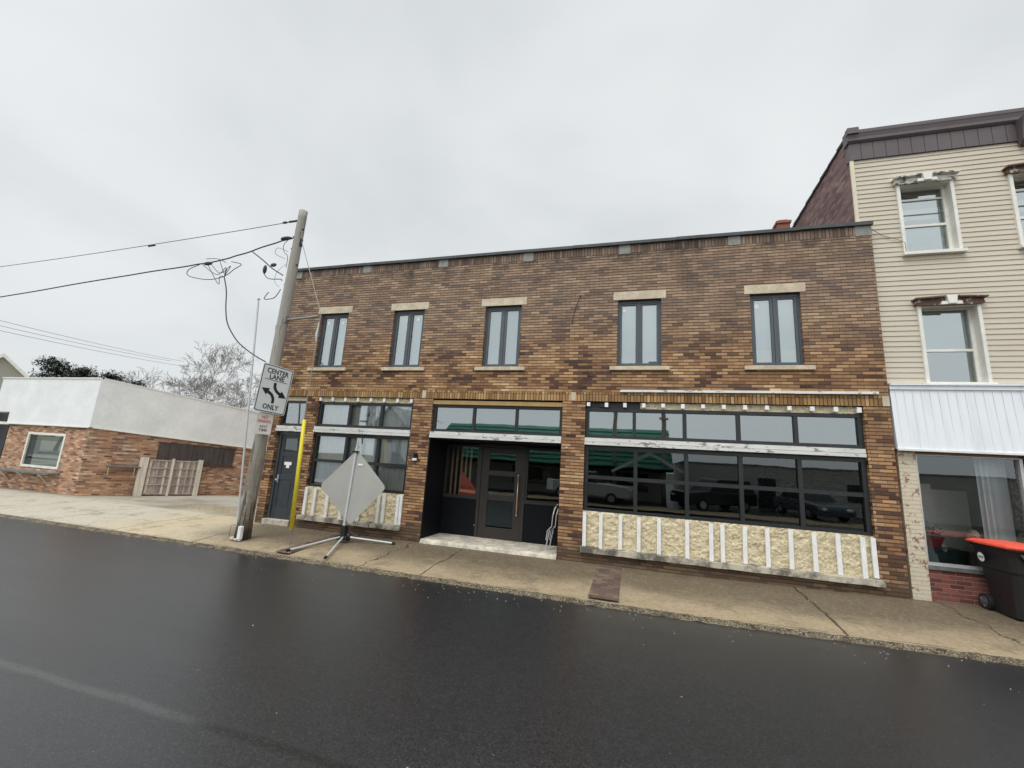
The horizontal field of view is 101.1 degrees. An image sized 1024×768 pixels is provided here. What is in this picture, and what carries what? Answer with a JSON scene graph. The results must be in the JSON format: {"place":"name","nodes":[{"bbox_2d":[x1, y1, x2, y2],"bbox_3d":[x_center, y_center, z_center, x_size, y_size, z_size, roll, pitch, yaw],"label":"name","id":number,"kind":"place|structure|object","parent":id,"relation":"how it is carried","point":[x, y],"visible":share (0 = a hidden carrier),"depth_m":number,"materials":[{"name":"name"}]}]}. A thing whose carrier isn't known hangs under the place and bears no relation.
{"place":"outdoors","nodes":[
{"label":"outdoors","id":0,"kind":"place"},
{"bbox_2d":[2,326,168,360],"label":"distant wire","id":1,"kind":"object","parent":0,"point":[79,343],"visible":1,"depth_m":50.51,"materials":[{"name":"black metal"}]},
{"bbox_2d":[0,330,178,365],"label":"distant wire","id":2,"kind":"object","parent":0,"point":[84,348],"visible":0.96,"depth_m":49.67,"materials":[{"name":"black metal"}]},
{"bbox_2d":[0,320,183,361],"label":"distant wire","id":3,"kind":"object","parent":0,"point":[79,339],"visible":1,"depth_m":48.94,"materials":[{"name":"black metal"}]},
{"bbox_2d":[0,487,258,518],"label":"parking lot","id":4,"kind":"structure","parent":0,"point":[199,501],"depth_m":13.80,"materials":[{"name":"grey concrete"}]},
{"bbox_2d":[132,457,203,495],"bbox_3d":[-12.491,3.391,15.372,1.830,1.330,0.130,13,-14,-40],"label":"gate","id":5,"kind":"object","parent":4,"relation":"on","point":[166,477],"visible":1,"depth_m":15.34,"materials":[{"name":"beige wood"}]},
{"bbox_2d":[169,504,255,517],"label":"dry grass","id":6,"kind":"structure","parent":0,"point":[213,509],"depth_m":12.63,"materials":[{"name":"beige plant"}]},
{"bbox_2d":[0,517,1023,767],"bbox_3d":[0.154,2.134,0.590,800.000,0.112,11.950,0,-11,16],"label":"road","id":7,"kind":"structure","parent":0,"point":[116,651],"depth_m":4.01,"materials":[{"name":"black asphalt"}]},
{"bbox_2d":[0,514,1023,665],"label":"kerb","id":8,"kind":"structure","parent":7,"relation":"on","point":[887,644],"depth_m":6.38,"materials":[{"name":"grey concrete"}]},
{"bbox_2d":[28,504,1011,767],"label":"loose grit","id":9,"kind":"object","parent":7,"relation":"on","point":[384,574],"visible":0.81,"depth_m":6.78,"materials":[{"name":"grey gravel"}]},
{"bbox_2d":[0,489,1023,659],"bbox_3d":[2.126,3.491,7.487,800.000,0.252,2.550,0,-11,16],"label":"sidewalk","id":10,"kind":"structure","parent":0,"point":[959,627],"depth_m":7.42,"materials":[{"name":"beige concrete"}]},
{"bbox_2d":[236,298,259,524],"bbox_3d":[-6.767,0.568,10.819,0.686,5.943,0.080,0,-11,16],"label":"metal post","id":11,"kind":"object","parent":10,"relation":"on","point":[244,449],"visible":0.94,"depth_m":10.75,"materials":[{"name":"metal"}]},
{"bbox_2d":[229,209,319,540],"bbox_3d":[-5.374,-0.439,9.800,1.652,7.970,0.405,0,-11,16],"label":"utility pole","id":12,"kind":"object","parent":10,"relation":"on","point":[244,527],"visible":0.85,"depth_m":9.82,"materials":[{"name":"grey wood"}]},
{"bbox_2d":[0,236,293,361],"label":"cable bundle","id":13,"kind":"object","parent":12,"relation":"attached to","point":[285,238],"visible":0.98,"depth_m":10.96,"materials":[{"name":"black metal"}]},
{"bbox_2d":[0,220,296,266],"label":"overhead line","id":14,"kind":"object","parent":12,"relation":"attached to","point":[284,222],"visible":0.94,"depth_m":11.82,"materials":[{"name":"metal"}]},
{"bbox_2d":[254,413,273,434],"bbox_3d":[-5.528,0.888,9.392,0.331,0.467,0.006,10,-13,-31],"label":"parking sign","id":15,"kind":"object","parent":12,"relation":"attached to","point":[264,422],"visible":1,"depth_m":9.39,"materials":[{"name":"white metal"}]},
{"bbox_2d":[253,363,293,415],"bbox_3d":[-5.473,0.131,9.524,0.356,1.105,0.768,-3,-12,30],"label":"lane sign","id":16,"kind":"object","parent":12,"relation":"attached to","point":[273,390],"visible":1,"depth_m":9.42,"materials":[{"name":"metal"}]},
{"bbox_2d":[289,241,320,544],"bbox_3d":[-4.922,-0.092,9.634,1.072,7.084,0.100,0,-11,16],"label":"guy wire","id":17,"kind":"object","parent":12,"relation":"attached to","point":[293,509],"visible":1,"depth_m":9.17,"materials":[{"name":"metal"}]},
{"bbox_2d":[275,533,348,552],"bbox_3d":[-4.265,3.446,9.180,0.340,0.087,1.920,0,-11,16],"label":"sign leg","id":18,"kind":"object","parent":10,"relation":"on","point":[313,541],"visible":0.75,"depth_m":8.95,"materials":[{"name":"silver metal"}]},
{"bbox_2d":[286,442,395,558],"bbox_3d":[-3.628,2.356,9.027,1.880,2.254,1.626,0,-11,16],"label":"portable sign","id":19,"kind":"object","parent":10,"relation":"on","point":[353,486],"visible":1,"depth_m":9.47,"materials":[{"name":"metal"}]},
{"bbox_2d":[588,564,621,600],"bbox_3d":[1.693,3.497,7.519,0.470,0.092,2.020,0,-11,16],"label":"brick paving strip","id":20,"kind":"object","parent":10,"relation":"on","point":[606,582],"visible":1,"depth_m":7.34,"materials":[{"name":"brick"}]},
{"bbox_2d":[965,538,1023,619],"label":"wheeled bin","id":21,"kind":"object","parent":10,"relation":"on","point":[1001,562],"visible":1,"depth_m":6.52,"materials":[{"name":"black plastic"}]},
{"bbox_2d":[0,0,1023,411],"label":"sky","id":22,"kind":"structure","parent":0,"point":[401,129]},
{"bbox_2d":[792,107,1023,605],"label":"building","id":23,"kind":"structure","parent":0,"point":[939,203],"depth_m":8.02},
{"bbox_2d":[915,453,1023,569],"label":"shop window","id":24,"kind":"structure","parent":23,"relation":"in","point":[1019,467],"depth_m":7.19,"materials":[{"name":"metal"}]},
{"bbox_2d":[927,547,968,564],"bbox_3d":[7.796,3.121,7.693,0.620,0.255,0.490,0,-11,16],"label":"display cabinet","id":25,"kind":"object","parent":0,"point":[949,555],"visible":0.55,"depth_m":7.48,"materials":[{"name":"glass"}]},
{"bbox_2d":[925,521,953,547],"bbox_3d":[7.741,2.768,7.754,0.414,0.444,0.480,8,-12,-25],"label":"flower planter","id":26,"kind":"object","parent":25,"relation":"on","point":[934,541],"visible":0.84,"depth_m":7.66,"materials":[{"name":"red plastic"}]},
{"bbox_2d":[964,530,981,566],"bbox_3d":[8.182,2.904,7.441,0.300,0.635,0.242,0,-11,16],"label":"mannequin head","id":27,"kind":"object","parent":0,"point":[972,559],"visible":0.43,"depth_m":7.40},
{"label":"ground","id":28,"kind":"structure","parent":0,"visible":0},
{"bbox_2d":[0,353,28,412],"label":"gabled house","id":29,"kind":"structure","parent":28,"relation":"on","point":[9,367],"depth_m":41.82,"materials":[{"name":"beige wood"}]},
{"bbox_2d":[28,355,77,376],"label":"evergreen tree","id":30,"kind":"object","parent":28,"relation":"on","point":[56,370],"visible":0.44,"depth_m":47.67,"materials":[{"name":"green plant"}]},
{"bbox_2d":[64,364,99,377],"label":"evergreen tree","id":31,"kind":"object","parent":28,"relation":"on","point":[84,371],"visible":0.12,"depth_m":46.50,"materials":[{"name":"green plant"}]},
{"bbox_2d":[91,370,130,381],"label":"evergreen tree","id":32,"kind":"object","parent":28,"relation":"on","point":[107,375],"visible":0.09,"depth_m":45.37,"materials":[{"name":"green plant"}]},
{"bbox_2d":[0,377,268,495],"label":"building","id":33,"kind":"structure","parent":28,"relation":"on","point":[84,436],"depth_m":14.98,"materials":[{"name":"brick"}]},
{"bbox_2d":[20,432,66,469],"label":"window","id":34,"kind":"structure","parent":33,"relation":"in","point":[41,450],"depth_m":14.71,"materials":[{"name":"clear glass"}]},
{"bbox_2d":[156,442,236,467],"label":"boarded window","id":35,"kind":"structure","parent":33,"relation":"in","point":[220,460],"depth_m":16.05,"materials":[{"name":"brown wood"}]},
{"bbox_2d":[125,376,149,386],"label":"evergreen tree","id":36,"kind":"object","parent":28,"relation":"on","point":[135,382],"visible":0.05,"depth_m":44.03,"materials":[{"name":"green plant"}]},
{"bbox_2d":[114,366,192,395],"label":"evergreen tree","id":37,"kind":"object","parent":28,"relation":"on","point":[150,377],"visible":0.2,"depth_m":46.40,"materials":[{"name":"green plant"}]},
{"bbox_2d":[159,342,260,411],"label":"bare tree","id":38,"kind":"object","parent":28,"relation":"on","point":[206,386],"visible":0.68,"depth_m":40.58,"materials":[{"name":"grey plant"}]},
{"bbox_2d":[254,221,909,598],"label":"brick building","id":39,"kind":"structure","parent":28,"relation":"on","point":[716,405],"depth_m":9.14,"materials":[{"name":"brick"}]},
{"bbox_2d":[270,435,300,519],"bbox_3d":[-5.964,2.430,11.119,0.660,2.165,0.125,0,-11,16],"label":"side door","id":40,"kind":"structure","parent":39,"relation":"in","point":[288,458],"depth_m":11.14,"materials":[{"name":"grey metal"}]},
{"bbox_2d":[280,400,305,425],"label":"transom window","id":41,"kind":"structure","parent":39,"relation":"in","point":[295,410],"depth_m":11.45,"materials":[{"name":"clear glass"}]},
{"bbox_2d":[316,314,348,366],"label":"window","id":42,"kind":"structure","parent":39,"relation":"in","point":[334,327],"depth_m":11.62,"materials":[{"name":"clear glass"}]},
{"bbox_2d":[308,433,409,493],"bbox_3d":[-3.842,1.973,10.615,2.800,1.370,0.100,0,-11,16],"label":"shop window","id":43,"kind":"structure","parent":39,"relation":"in","point":[376,463],"depth_m":10.71,"materials":[{"name":"clear glass"}]},
{"bbox_2d":[317,402,412,429],"bbox_3d":[-3.772,0.810,10.831,2.800,0.660,0.090,0,-11,16],"label":"transom window","id":44,"kind":"structure","parent":39,"relation":"in","point":[351,404],"depth_m":10.82,"materials":[{"name":"black glass"}]},
{"bbox_2d":[390,311,424,366],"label":"window","id":45,"kind":"structure","parent":39,"relation":"in","point":[408,327],"depth_m":10.98,"materials":[{"name":"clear glass"}]},
{"bbox_2d":[449,446,472,493],"bbox_3d":[-1.327,2.571,11.093,0.680,2.600,0.090,0,-11,16],"label":"slat screen","id":46,"kind":"object","parent":39,"relation":"on","point":[461,466],"visible":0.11,"depth_m":11.13,"materials":[{"name":"brown wood"}]},
{"bbox_2d":[443,444,479,496],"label":"sidelight window","id":47,"kind":"structure","parent":39,"relation":"in","point":[448,445],"depth_m":10.83,"materials":[{"name":"black glass"}]},
{"bbox_2d":[460,471,475,495],"bbox_3d":[-1.062,3.033,10.757,0.620,1.600,0.020,0,-11,16],"label":"plywood board","id":48,"kind":"object","parent":39,"relation":"on","point":[467,487],"visible":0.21,"depth_m":10.86,"materials":[{"name":"red wood"}]},
{"bbox_2d":[432,404,562,436],"bbox_3d":[-0.389,0.840,9.858,3.160,0.650,0.090,0,-11,16],"label":"transom window","id":49,"kind":"structure","parent":39,"relation":"in","point":[517,420],"depth_m":9.83,"materials":[{"name":"clear glass"}]},
{"bbox_2d":[474,447,523,541],"bbox_3d":[-0.333,2.676,10.382,1.165,2.180,0.134,0,-11,16],"label":"entrance door","id":50,"kind":"structure","parent":39,"relation":"in","point":[502,468],"depth_m":10.39,"materials":[{"name":"black glass"}]},
{"bbox_2d":[483,306,521,366],"bbox_3d":[-0.208,-1.131,10.241,0.910,1.520,0.130,0,-11,16],"label":"window","id":51,"kind":"structure","parent":39,"relation":"in","point":[503,324],"depth_m":10.27,"materials":[{"name":"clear glass"}]},
{"bbox_2d":[524,448,560,503],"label":"sidelight window","id":52,"kind":"structure","parent":39,"relation":"in","point":[542,477],"depth_m":10.23,"materials":[{"name":"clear glass"}]},
{"bbox_2d":[545,504,557,549],"bbox_3d":[0.915,3.170,9.352,0.329,0.989,0.092,1,-11,11],"label":"folded sign stand","id":53,"kind":"object","parent":39,"relation":"on","point":[552,528],"visible":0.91,"depth_m":9.34,"materials":[{"name":"metal"}]},
{"bbox_2d":[617,300,660,365],"bbox_3d":[2.825,-1.109,9.370,0.920,1.520,0.130,0,-11,16],"label":"window","id":54,"kind":"structure","parent":39,"relation":"in","point":[639,322],"depth_m":9.39,"materials":[{"name":"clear glass"}]},
{"bbox_2d":[585,408,864,448],"bbox_3d":[4.080,0.872,8.574,5.100,0.650,0.090,0,-11,16],"label":"transom window","id":55,"kind":"structure","parent":39,"relation":"in","point":[830,430],"depth_m":8.48,"materials":[{"name":"clear glass"}]},
{"bbox_2d":[583,445,872,535],"bbox_3d":[4.010,2.035,8.358,5.100,1.380,0.100,0,-11,16],"label":"shop window","id":56,"kind":"structure","parent":39,"relation":"in","point":[811,493],"depth_m":8.26,"materials":[{"name":"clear glass"}]},
{"bbox_2d":[750,293,803,364],"bbox_3d":[5.376,-1.091,8.637,0.910,1.520,0.130,0,-11,16],"label":"window","id":57,"kind":"structure","parent":39,"relation":"in","point":[775,319],"depth_m":8.64,"materials":[{"name":"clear glass"}]},
{"bbox_2d":[772,219,791,228],"bbox_3d":[7.508,-3.275,11.619,0.370,2.630,0.360,0,-11,16],"label":"chimney","id":58,"kind":"object","parent":39,"relation":"on","point":[785,223],"visible":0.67,"depth_m":11.69,"materials":[{"name":"brick"}]}
]}

